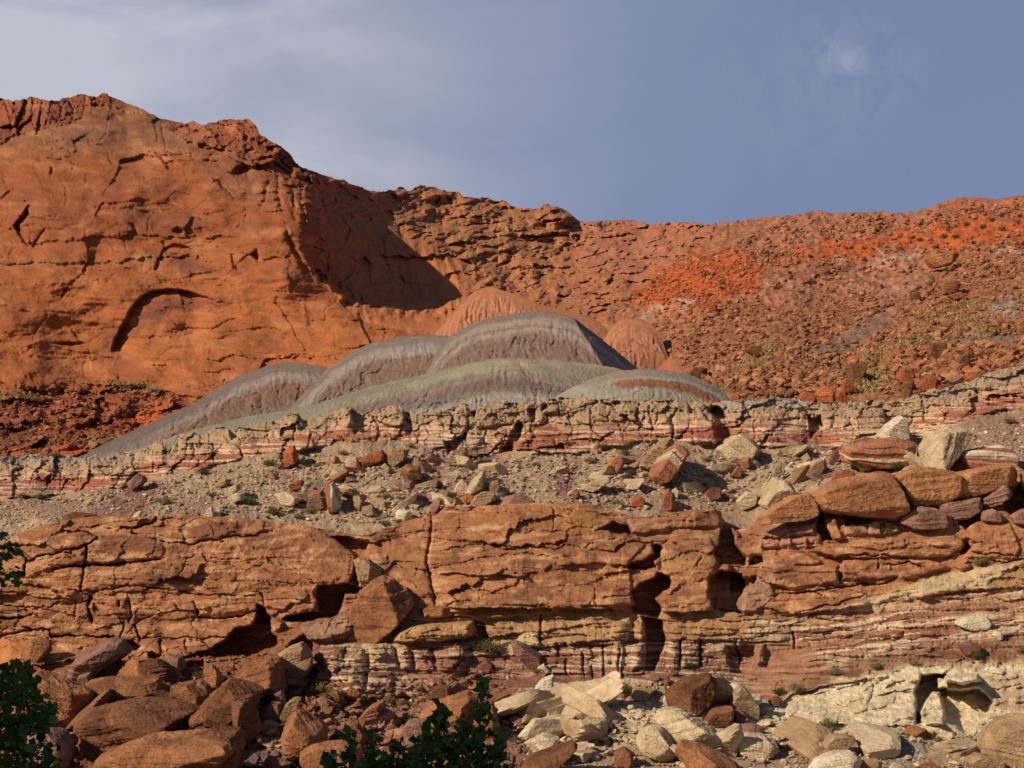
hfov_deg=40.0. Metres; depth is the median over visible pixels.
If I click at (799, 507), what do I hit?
boulder
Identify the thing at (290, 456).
boulder
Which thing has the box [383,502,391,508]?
broken rock
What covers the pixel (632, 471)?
shrub
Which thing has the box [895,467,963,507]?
boulder
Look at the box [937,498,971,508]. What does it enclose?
boulder
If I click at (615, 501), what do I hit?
shrub
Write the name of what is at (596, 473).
boulder
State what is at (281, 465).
broken rock
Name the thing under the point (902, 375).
boulder
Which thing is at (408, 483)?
broken rock
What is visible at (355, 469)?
broken rock
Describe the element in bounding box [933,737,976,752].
broken rock
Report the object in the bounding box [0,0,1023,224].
sky
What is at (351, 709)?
rubble
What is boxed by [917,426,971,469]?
boulder
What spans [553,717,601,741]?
broken rock
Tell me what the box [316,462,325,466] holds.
broken rock
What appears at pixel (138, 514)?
boulder
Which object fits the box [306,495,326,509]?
boulder
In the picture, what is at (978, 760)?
boulder
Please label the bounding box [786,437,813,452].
broken rock
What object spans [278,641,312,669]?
boulder
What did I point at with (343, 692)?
broken rock
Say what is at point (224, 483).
boulder
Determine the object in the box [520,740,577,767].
boulder
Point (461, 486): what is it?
boulder
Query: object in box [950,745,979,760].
broken rock
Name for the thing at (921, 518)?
boulder
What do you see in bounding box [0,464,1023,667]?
sandstone cliff
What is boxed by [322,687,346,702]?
shrub
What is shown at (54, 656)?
boulder
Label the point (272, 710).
boulder
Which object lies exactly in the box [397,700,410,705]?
shrub
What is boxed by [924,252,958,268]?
boulder
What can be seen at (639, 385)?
banded hill
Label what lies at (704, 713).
broken rock
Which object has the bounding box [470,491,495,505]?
boulder
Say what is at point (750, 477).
broken rock
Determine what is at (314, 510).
shrub
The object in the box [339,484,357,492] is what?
boulder
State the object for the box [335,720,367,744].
boulder
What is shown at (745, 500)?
boulder
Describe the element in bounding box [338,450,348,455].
shrub
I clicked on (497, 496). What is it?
broken rock
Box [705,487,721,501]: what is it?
boulder
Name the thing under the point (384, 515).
broken rock
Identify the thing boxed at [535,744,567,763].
broken rock
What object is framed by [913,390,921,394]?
boulder
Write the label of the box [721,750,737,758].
stone
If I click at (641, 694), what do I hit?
broken rock
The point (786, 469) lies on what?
broken rock
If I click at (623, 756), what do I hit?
boulder
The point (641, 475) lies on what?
broken rock
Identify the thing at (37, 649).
boulder
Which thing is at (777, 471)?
broken rock
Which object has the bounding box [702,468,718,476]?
broken rock
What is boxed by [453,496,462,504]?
broken rock
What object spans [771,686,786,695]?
shrub
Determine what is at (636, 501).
boulder
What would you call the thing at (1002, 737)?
boulder
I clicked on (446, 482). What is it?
broken rock
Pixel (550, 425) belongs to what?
striped ledge
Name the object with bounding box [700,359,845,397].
rubble
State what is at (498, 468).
broken rock
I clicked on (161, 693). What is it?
broken rock
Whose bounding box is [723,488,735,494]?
broken rock
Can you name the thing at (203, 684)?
boulder
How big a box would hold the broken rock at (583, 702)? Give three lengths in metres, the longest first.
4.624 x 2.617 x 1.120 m
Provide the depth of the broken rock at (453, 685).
72.61 m
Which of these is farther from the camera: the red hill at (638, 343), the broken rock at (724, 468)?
the red hill at (638, 343)
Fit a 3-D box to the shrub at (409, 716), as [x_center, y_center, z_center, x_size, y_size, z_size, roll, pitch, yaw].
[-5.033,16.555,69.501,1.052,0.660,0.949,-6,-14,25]
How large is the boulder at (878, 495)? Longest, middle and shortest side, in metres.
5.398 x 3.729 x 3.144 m
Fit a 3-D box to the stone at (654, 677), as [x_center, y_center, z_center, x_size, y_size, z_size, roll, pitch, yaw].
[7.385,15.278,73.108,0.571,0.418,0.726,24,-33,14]
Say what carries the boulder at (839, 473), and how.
on the scree slope at (735, 520)
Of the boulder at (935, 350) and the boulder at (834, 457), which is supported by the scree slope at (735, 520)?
the boulder at (834, 457)
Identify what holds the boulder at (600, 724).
on the rocky slope at (961, 699)
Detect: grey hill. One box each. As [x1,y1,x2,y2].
[78,363,327,457]
[289,335,448,408]
[426,311,637,373]
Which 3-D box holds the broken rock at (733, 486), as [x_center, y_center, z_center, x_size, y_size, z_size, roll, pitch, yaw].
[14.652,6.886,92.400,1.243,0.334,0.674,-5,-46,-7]
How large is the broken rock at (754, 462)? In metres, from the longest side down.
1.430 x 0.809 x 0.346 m
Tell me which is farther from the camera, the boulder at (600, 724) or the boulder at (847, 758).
the boulder at (600, 724)
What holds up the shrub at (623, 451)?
on the scree slope at (735, 520)
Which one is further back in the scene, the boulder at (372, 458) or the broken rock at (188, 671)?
the boulder at (372, 458)
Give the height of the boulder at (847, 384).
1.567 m
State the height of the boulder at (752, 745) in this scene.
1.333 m
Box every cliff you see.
[0,93,973,402]
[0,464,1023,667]
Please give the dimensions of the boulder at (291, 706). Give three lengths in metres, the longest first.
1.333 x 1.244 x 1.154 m
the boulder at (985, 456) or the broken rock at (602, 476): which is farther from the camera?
the broken rock at (602, 476)
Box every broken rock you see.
[56,670,66,674]
[70,732,77,743]
[116,659,170,689]
[153,689,169,697]
[180,667,196,675]
[258,709,263,722]
[264,465,277,471]
[267,470,279,480]
[276,462,284,469]
[285,678,309,698]
[295,493,308,502]
[297,504,306,507]
[305,489,324,497]
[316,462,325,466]
[316,697,333,702]
[319,703,335,714]
[325,470,350,482]
[329,466,346,476]
[332,456,340,463]
[339,688,347,696]
[341,477,357,481]
[342,466,363,472]
[342,488,364,499]
[348,686,360,700]
[363,708,394,725]
[365,485,381,493]
[377,512,387,519]
[381,499,402,505]
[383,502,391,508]
[384,728,402,736]
[390,478,416,489]
[391,485,400,491]
[392,492,417,510]
[407,503,418,508]
[410,491,428,499]
[414,479,437,487]
[414,500,424,505]
[419,462,432,471]
[421,701,432,708]
[422,453,444,465]
[431,492,451,505]
[443,470,463,479]
[443,479,457,485]
[444,492,456,498]
[446,682,458,689]
[448,447,468,462]
[451,680,467,694]
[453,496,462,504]
[455,455,477,469]
[459,467,470,471]
[473,459,491,464]
[478,462,509,474]
[485,477,502,482]
[489,691,511,701]
[492,493,500,502]
[494,689,554,718]
[498,487,508,496]
[515,687,525,694]
[517,718,562,741]
[519,696,562,723]
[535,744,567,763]
[543,713,563,718]
[545,703,565,715]
[546,676,609,695]
[550,465,569,473]
[553,682,616,728]
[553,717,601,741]
[561,705,586,719]
[570,749,600,763]
[577,741,594,749]
[586,671,622,704]
[591,474,616,479]
[603,465,622,474]
[610,744,643,755]
[612,488,627,497]
[613,480,626,487]
[618,455,634,463]
[622,472,630,478]
[623,478,643,489]
[626,457,642,469]
[631,688,656,700]
[637,473,648,477]
[637,489,646,498]
[643,720,655,727]
[652,491,660,498]
[670,744,678,757]
[678,481,706,492]
[698,704,726,718]
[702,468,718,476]
[706,463,740,474]
[712,675,733,704]
[716,723,743,751]
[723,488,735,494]
[724,492,736,499]
[726,483,743,489]
[726,683,759,720]
[744,474,756,481]
[746,488,761,494]
[751,459,759,466]
[760,462,782,489]
[772,715,831,759]
[775,449,782,456]
[784,465,790,474]
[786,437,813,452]
[786,464,810,484]
[788,444,807,458]
[793,457,826,470]
[799,452,810,460]
[806,473,823,481]
[807,446,814,453]
[820,472,833,477]
[825,450,833,456]
[826,445,836,451]
[846,722,901,759]
[904,451,919,466]
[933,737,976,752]
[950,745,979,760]
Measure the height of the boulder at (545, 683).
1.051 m
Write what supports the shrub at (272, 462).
on the scree slope at (735, 520)
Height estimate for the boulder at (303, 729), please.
2.312 m
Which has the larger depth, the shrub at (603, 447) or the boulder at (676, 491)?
the shrub at (603, 447)
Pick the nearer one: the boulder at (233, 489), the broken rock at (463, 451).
the boulder at (233, 489)
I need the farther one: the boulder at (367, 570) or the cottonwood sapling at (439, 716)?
the boulder at (367, 570)
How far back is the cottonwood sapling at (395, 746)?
11.62 m
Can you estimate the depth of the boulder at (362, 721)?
67.07 m
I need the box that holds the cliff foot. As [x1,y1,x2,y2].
[0,379,193,457]
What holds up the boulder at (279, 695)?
on the rocky slope at (961, 699)
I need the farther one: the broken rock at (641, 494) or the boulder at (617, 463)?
the boulder at (617, 463)
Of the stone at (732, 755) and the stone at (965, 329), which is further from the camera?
the stone at (965, 329)
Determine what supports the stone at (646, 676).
on the striped beds
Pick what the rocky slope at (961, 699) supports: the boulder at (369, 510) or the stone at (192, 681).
the stone at (192, 681)
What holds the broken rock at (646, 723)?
on the rocky slope at (961, 699)
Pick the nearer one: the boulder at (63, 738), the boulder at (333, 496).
the boulder at (63, 738)
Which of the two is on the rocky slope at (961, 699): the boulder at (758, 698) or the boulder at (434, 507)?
the boulder at (758, 698)
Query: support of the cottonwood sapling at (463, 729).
on the ground
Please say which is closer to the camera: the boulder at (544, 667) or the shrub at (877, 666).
the shrub at (877, 666)
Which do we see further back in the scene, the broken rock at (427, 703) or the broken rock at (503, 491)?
the broken rock at (503, 491)
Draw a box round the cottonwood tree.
[0,531,62,767]
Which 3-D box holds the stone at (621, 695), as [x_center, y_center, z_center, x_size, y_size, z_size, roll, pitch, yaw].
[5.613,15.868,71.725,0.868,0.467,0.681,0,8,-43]
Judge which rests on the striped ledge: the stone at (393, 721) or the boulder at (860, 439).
the boulder at (860, 439)
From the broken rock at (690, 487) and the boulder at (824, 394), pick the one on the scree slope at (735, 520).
the broken rock at (690, 487)
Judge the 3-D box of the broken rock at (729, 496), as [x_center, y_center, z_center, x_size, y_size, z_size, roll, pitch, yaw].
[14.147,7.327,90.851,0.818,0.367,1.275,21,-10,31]
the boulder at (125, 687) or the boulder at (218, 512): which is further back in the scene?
the boulder at (218, 512)
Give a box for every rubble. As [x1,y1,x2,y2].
[0,380,187,455]
[0,669,507,765]
[161,647,301,680]
[513,700,1016,767]
[614,200,1023,398]
[640,250,766,313]
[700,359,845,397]
[781,317,1023,382]
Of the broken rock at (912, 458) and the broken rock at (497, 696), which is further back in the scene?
the broken rock at (912, 458)
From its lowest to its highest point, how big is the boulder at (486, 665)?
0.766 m
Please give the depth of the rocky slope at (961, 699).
69.47 m
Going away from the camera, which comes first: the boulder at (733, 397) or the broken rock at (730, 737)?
the broken rock at (730, 737)
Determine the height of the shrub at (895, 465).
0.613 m
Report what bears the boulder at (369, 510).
on the scree slope at (735, 520)
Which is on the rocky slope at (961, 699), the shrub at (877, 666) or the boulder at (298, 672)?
the boulder at (298, 672)
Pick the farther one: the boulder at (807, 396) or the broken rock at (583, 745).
the boulder at (807, 396)
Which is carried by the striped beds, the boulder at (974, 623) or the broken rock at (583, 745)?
the boulder at (974, 623)
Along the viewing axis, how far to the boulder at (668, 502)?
88.10 m
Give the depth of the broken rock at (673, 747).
61.06 m
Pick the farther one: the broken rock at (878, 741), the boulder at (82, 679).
the boulder at (82, 679)
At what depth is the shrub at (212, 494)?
91.14 m
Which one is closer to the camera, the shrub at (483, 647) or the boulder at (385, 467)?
the shrub at (483, 647)
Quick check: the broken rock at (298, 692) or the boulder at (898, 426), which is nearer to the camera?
the broken rock at (298, 692)
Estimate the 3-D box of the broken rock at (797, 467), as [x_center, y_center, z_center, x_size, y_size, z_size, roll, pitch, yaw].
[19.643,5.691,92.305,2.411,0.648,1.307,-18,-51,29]
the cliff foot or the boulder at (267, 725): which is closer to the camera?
the boulder at (267, 725)
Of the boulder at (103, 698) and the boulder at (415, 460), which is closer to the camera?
the boulder at (103, 698)
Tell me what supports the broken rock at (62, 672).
on the rubble at (351, 709)
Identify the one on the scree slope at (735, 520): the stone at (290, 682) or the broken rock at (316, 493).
the broken rock at (316, 493)
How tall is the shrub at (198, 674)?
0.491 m
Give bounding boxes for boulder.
[21,636,52,662]
[25,727,74,767]
[28,669,93,721]
[44,652,61,664]
[62,512,97,519]
[65,689,112,729]
[67,637,132,681]
[73,696,199,762]
[77,672,93,684]
[85,675,162,702]
[92,728,245,767]
[103,660,126,676]
[128,473,147,489]
[133,510,142,516]
[141,659,173,682]
[161,653,186,671]
[169,683,207,705]
[189,676,264,727]
[195,725,244,767]
[196,679,213,697]
[203,693,260,728]
[204,507,214,516]
[205,664,223,690]
[215,508,221,515]
[217,479,231,486]
[225,484,240,496]
[227,492,244,502]
[231,699,261,745]
[232,654,286,696]
[260,701,281,722]
[261,720,277,735]
[262,755,279,767]
[269,452,281,460]
[272,689,286,707]
[275,492,302,506]
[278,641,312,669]
[279,696,301,722]
[281,709,328,761]
[283,445,298,467]
[285,656,312,681]
[288,480,304,489]
[299,739,363,767]
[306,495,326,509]
[325,482,341,513]
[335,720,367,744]
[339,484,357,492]
[345,456,360,466]
[347,575,413,643]
[353,495,365,510]
[354,557,381,587]
[358,699,385,720]
[359,718,365,729]
[360,450,385,467]
[361,504,377,516]
[380,463,391,472]
[385,448,409,467]
[395,509,411,521]
[396,718,430,748]
[399,464,421,480]
[410,456,419,465]
[419,690,478,735]
[421,606,453,617]
[426,497,443,515]
[431,684,450,698]
[439,506,454,512]
[454,479,468,495]
[454,608,474,615]
[462,494,473,502]
[464,471,485,495]
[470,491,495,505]
[473,700,499,740]
[476,659,492,673]
[489,480,500,492]
[497,493,535,504]
[509,715,522,724]
[511,640,540,668]
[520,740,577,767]
[524,732,558,752]
[534,674,558,690]
[537,663,548,673]
[571,490,579,497]
[579,476,610,492]
[582,716,607,740]
[589,471,603,477]
[607,456,625,472]
[613,746,634,767]
[631,496,645,506]
[635,724,675,762]
[638,436,674,470]
[648,443,689,484]
[654,706,721,751]
[661,490,676,510]
[665,673,715,716]
[672,488,679,497]
[675,739,740,767]
[690,367,707,377]
[704,705,734,727]
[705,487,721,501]
[708,303,717,311]
[716,434,758,463]
[728,393,739,401]
[730,466,743,477]
[730,682,750,692]
[734,707,746,723]
[736,491,757,509]
[738,731,779,759]
[740,457,751,468]
[741,723,764,733]
[745,345,762,356]
[751,693,762,705]
[755,492,819,524]
[758,477,795,509]
[768,696,781,706]
[798,392,817,402]
[806,458,826,476]
[808,749,861,767]
[810,471,910,520]
[814,386,835,403]
[823,733,855,751]
[827,445,842,463]
[831,469,854,479]
[835,391,849,402]
[839,437,916,468]
[841,378,854,393]
[845,363,866,380]
[846,356,858,363]
[848,436,873,442]
[858,466,871,471]
[860,758,880,767]
[874,415,909,440]
[895,369,915,382]
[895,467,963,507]
[897,379,914,391]
[899,388,912,398]
[899,506,952,529]
[910,292,921,301]
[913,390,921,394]
[916,377,938,391]
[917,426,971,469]
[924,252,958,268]
[927,342,947,357]
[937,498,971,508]
[939,497,982,519]
[940,279,960,294]
[945,375,963,384]
[948,292,967,299]
[950,458,966,471]
[954,464,1017,498]
[954,616,991,630]
[956,353,970,363]
[958,642,980,655]
[959,445,1019,468]
[964,752,1005,767]
[965,373,979,381]
[977,712,1023,767]
[980,509,1002,522]
[981,485,1012,509]
[992,631,1002,640]
[1009,509,1023,524]
[1020,471,1023,489]
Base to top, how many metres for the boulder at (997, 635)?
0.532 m
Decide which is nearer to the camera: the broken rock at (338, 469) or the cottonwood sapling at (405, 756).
the cottonwood sapling at (405, 756)
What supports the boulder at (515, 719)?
on the rocky slope at (961, 699)
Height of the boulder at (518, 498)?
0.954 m
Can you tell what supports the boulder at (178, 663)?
on the striped beds
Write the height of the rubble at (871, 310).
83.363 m
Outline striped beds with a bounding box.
[0,570,1023,699]
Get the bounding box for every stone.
[53,718,69,728]
[172,671,181,677]
[178,680,196,684]
[286,679,295,686]
[319,700,329,707]
[329,689,344,705]
[389,718,398,724]
[399,711,407,716]
[431,678,442,684]
[494,665,500,669]
[564,715,575,718]
[612,502,623,507]
[617,692,630,698]
[643,674,650,679]
[649,672,660,682]
[663,678,673,683]
[666,669,678,675]
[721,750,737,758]
[829,383,840,388]
[867,362,876,367]
[888,761,904,767]
[903,725,928,738]
[918,761,939,767]
[927,731,935,738]
[953,305,959,311]
[963,326,971,331]
[987,348,995,354]
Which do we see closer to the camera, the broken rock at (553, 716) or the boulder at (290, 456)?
the broken rock at (553, 716)
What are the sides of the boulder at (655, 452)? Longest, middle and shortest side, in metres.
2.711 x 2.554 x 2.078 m
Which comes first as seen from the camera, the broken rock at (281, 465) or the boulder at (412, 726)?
the boulder at (412, 726)
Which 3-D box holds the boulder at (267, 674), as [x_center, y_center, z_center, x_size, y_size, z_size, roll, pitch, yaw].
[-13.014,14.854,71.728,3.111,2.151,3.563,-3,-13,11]
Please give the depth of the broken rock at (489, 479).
91.45 m
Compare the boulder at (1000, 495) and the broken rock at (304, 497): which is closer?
the boulder at (1000, 495)
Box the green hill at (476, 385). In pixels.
[130,358,621,453]
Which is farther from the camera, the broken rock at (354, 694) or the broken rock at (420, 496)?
the broken rock at (420, 496)
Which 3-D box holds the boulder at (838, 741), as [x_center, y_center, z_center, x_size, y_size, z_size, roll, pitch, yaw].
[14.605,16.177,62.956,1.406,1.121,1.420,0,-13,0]
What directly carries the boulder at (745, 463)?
on the scree slope at (735, 520)
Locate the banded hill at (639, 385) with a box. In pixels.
[553,369,731,401]
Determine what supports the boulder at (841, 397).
on the rubble slope at (731, 234)
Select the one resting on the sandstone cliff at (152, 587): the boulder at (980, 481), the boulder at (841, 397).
the boulder at (980, 481)
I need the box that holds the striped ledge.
[0,365,1023,499]
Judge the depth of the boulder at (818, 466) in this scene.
90.38 m
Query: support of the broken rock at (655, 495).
on the scree slope at (735, 520)
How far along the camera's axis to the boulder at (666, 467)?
90.68 m
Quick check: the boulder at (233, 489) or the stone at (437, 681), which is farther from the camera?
the boulder at (233, 489)
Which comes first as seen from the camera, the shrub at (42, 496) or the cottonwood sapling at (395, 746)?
the cottonwood sapling at (395, 746)
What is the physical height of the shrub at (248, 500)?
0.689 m
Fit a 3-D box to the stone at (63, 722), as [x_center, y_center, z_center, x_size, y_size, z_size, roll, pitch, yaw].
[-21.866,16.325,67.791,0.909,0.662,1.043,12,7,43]
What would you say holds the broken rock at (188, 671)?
on the striped beds
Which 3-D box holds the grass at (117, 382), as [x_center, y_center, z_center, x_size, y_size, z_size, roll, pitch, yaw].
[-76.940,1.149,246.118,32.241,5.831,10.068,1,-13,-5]
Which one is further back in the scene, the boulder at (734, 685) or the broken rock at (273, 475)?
the broken rock at (273, 475)
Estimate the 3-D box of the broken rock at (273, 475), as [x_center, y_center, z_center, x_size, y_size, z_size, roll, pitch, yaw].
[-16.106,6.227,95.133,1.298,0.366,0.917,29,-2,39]
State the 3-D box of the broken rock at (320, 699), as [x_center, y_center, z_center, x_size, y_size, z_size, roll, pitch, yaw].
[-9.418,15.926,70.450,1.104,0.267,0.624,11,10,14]
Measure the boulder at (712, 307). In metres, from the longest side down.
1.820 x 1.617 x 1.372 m
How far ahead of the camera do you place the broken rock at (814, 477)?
89.49 m
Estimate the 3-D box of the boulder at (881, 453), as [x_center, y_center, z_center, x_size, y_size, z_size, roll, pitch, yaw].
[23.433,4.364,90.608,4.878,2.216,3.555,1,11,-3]
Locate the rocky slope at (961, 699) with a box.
[0,656,1023,767]
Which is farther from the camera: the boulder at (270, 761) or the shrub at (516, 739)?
the shrub at (516, 739)
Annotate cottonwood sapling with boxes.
[319,749,338,767]
[329,723,368,767]
[359,731,406,767]
[371,734,409,767]
[391,744,433,767]
[397,725,444,767]
[423,698,469,767]
[446,713,489,767]
[463,674,500,767]
[487,726,511,767]
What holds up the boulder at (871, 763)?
on the rocky slope at (961, 699)
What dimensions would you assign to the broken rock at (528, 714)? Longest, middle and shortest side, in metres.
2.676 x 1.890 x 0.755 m
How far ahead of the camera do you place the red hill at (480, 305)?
229.21 m
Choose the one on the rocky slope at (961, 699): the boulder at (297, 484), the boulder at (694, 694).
the boulder at (694, 694)
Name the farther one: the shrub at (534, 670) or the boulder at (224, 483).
the boulder at (224, 483)
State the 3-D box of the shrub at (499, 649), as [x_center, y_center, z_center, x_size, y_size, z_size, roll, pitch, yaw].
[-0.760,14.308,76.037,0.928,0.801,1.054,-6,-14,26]
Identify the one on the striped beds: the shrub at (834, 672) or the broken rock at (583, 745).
the shrub at (834, 672)
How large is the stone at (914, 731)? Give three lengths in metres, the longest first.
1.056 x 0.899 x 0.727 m
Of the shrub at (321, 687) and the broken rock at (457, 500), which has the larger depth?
the broken rock at (457, 500)
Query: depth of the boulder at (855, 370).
144.67 m
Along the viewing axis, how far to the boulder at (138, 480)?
95.27 m
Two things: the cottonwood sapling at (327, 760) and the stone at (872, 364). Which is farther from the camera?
the stone at (872, 364)
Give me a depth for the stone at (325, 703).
69.78 m
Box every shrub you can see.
[33,492,48,499]
[53,453,63,458]
[155,494,172,504]
[192,671,203,678]
[196,465,209,474]
[206,492,217,497]
[244,496,256,505]
[261,459,275,466]
[267,506,279,515]
[294,513,303,518]
[304,504,320,513]
[310,681,325,692]
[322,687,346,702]
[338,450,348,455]
[380,492,392,499]
[380,520,391,526]
[383,694,397,702]
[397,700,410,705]
[400,713,418,722]
[415,685,424,692]
[468,640,499,657]
[492,643,505,654]
[510,734,522,743]
[530,664,547,673]
[583,457,596,463]
[594,442,607,450]
[610,499,624,504]
[619,448,631,455]
[620,684,632,697]
[627,468,636,475]
[680,661,697,669]
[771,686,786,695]
[788,682,805,693]
[818,717,835,727]
[827,668,841,675]
[847,525,863,536]
[870,662,883,670]
[879,527,890,534]
[888,461,904,469]
[909,659,920,665]
[932,735,943,741]
[967,651,985,660]
[972,556,991,566]
[1002,417,1017,423]
[1015,646,1023,652]
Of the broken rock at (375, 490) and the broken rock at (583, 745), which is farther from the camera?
the broken rock at (375, 490)
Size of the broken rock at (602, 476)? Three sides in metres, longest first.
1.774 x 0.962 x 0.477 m
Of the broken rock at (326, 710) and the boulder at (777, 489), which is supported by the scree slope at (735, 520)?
the boulder at (777, 489)
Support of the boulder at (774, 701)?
on the rocky slope at (961, 699)
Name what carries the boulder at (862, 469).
on the scree slope at (735, 520)
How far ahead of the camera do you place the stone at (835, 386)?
139.92 m
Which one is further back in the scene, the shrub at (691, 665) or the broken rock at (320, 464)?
the broken rock at (320, 464)
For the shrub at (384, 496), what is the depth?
90.20 m
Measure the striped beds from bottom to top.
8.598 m
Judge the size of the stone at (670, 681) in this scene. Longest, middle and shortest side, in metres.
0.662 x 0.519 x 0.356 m
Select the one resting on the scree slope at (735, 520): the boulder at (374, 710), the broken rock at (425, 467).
the broken rock at (425, 467)
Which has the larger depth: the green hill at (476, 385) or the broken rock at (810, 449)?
the green hill at (476, 385)
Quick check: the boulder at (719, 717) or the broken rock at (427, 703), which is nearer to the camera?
the boulder at (719, 717)
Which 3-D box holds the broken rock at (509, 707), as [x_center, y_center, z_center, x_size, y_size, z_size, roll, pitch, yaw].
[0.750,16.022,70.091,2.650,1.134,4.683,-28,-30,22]
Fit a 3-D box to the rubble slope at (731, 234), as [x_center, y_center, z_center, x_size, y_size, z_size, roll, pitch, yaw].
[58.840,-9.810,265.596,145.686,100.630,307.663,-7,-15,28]
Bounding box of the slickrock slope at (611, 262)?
[395,185,747,321]
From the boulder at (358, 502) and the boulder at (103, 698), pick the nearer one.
the boulder at (103, 698)
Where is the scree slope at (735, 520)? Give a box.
[0,409,1023,563]
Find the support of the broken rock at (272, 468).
on the scree slope at (735, 520)
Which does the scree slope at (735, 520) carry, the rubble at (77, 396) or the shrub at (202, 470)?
the shrub at (202, 470)
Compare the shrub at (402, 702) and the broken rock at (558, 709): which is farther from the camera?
the shrub at (402, 702)
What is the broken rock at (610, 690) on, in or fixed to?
on the rocky slope at (961, 699)
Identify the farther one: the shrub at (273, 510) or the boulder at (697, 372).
the boulder at (697, 372)
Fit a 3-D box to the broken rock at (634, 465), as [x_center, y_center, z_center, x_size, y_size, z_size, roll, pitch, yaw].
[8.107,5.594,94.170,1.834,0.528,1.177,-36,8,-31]
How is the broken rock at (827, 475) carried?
on the scree slope at (735, 520)
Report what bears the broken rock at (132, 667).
on the rocky slope at (961, 699)
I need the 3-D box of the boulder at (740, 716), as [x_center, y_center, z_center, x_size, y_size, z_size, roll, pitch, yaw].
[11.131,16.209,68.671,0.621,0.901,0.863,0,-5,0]
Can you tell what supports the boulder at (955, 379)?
on the rubble slope at (731, 234)
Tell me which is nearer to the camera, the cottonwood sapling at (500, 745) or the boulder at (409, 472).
the cottonwood sapling at (500, 745)
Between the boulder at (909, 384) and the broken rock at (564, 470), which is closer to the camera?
the broken rock at (564, 470)
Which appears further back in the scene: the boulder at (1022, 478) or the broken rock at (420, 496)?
the broken rock at (420, 496)
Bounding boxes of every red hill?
[434,287,607,340]
[604,318,667,369]
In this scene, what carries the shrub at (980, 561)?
on the sandstone cliff at (152, 587)
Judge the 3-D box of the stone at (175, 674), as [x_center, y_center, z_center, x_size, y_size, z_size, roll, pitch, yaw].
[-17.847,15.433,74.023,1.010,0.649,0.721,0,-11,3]
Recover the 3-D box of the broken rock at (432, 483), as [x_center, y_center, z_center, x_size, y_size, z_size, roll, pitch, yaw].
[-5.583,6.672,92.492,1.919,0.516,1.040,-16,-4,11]
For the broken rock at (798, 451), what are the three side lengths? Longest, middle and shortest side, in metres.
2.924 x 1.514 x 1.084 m
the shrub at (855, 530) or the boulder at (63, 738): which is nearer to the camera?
the boulder at (63, 738)
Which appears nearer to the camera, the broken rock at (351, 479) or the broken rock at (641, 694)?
the broken rock at (641, 694)
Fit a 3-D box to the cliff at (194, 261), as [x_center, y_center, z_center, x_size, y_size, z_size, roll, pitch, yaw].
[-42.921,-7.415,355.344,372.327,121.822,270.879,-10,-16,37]
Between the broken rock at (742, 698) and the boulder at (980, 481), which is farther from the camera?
the boulder at (980, 481)
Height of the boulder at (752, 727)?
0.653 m
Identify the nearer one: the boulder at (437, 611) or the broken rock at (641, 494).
the boulder at (437, 611)
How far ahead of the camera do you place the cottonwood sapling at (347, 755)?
11.43 m
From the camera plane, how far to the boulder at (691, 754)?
58.55 m
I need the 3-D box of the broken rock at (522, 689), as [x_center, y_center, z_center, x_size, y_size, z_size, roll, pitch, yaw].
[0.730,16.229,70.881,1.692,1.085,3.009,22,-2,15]
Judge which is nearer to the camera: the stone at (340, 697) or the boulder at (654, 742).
the boulder at (654, 742)
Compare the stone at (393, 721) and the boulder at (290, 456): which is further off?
the boulder at (290, 456)
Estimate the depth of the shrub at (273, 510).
88.24 m
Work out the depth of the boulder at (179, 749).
57.67 m
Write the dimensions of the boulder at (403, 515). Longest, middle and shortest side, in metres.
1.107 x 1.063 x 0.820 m
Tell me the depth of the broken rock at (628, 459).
94.38 m
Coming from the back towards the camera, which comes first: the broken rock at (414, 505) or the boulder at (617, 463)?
the boulder at (617, 463)
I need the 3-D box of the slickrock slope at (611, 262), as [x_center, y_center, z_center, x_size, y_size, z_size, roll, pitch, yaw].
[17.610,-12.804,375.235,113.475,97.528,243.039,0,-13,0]
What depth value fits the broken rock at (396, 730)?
66.77 m
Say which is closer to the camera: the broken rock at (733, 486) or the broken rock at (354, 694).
the broken rock at (354, 694)
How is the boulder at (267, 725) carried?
on the rocky slope at (961, 699)
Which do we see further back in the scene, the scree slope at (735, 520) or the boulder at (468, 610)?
the scree slope at (735, 520)
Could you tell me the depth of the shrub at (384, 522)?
86.86 m
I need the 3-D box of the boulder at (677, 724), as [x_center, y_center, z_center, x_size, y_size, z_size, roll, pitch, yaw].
[7.992,15.650,63.651,3.171,2.132,3.221,-1,-13,2]
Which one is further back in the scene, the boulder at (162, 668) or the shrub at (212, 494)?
the shrub at (212, 494)
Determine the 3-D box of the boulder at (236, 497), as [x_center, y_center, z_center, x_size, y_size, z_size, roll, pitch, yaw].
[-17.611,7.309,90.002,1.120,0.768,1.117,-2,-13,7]
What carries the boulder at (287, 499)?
on the scree slope at (735, 520)
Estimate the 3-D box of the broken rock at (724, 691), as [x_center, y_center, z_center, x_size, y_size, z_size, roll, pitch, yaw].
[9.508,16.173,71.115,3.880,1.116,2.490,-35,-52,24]
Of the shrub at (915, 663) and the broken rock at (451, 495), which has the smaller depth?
the shrub at (915, 663)
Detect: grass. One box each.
[0,379,160,400]
[710,297,994,392]
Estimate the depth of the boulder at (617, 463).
92.55 m
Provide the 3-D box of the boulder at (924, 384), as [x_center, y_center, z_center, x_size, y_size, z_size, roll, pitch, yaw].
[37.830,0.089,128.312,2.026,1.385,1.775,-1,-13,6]
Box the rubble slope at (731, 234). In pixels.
[606,195,1023,401]
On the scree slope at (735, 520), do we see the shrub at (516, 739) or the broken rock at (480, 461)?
the broken rock at (480, 461)

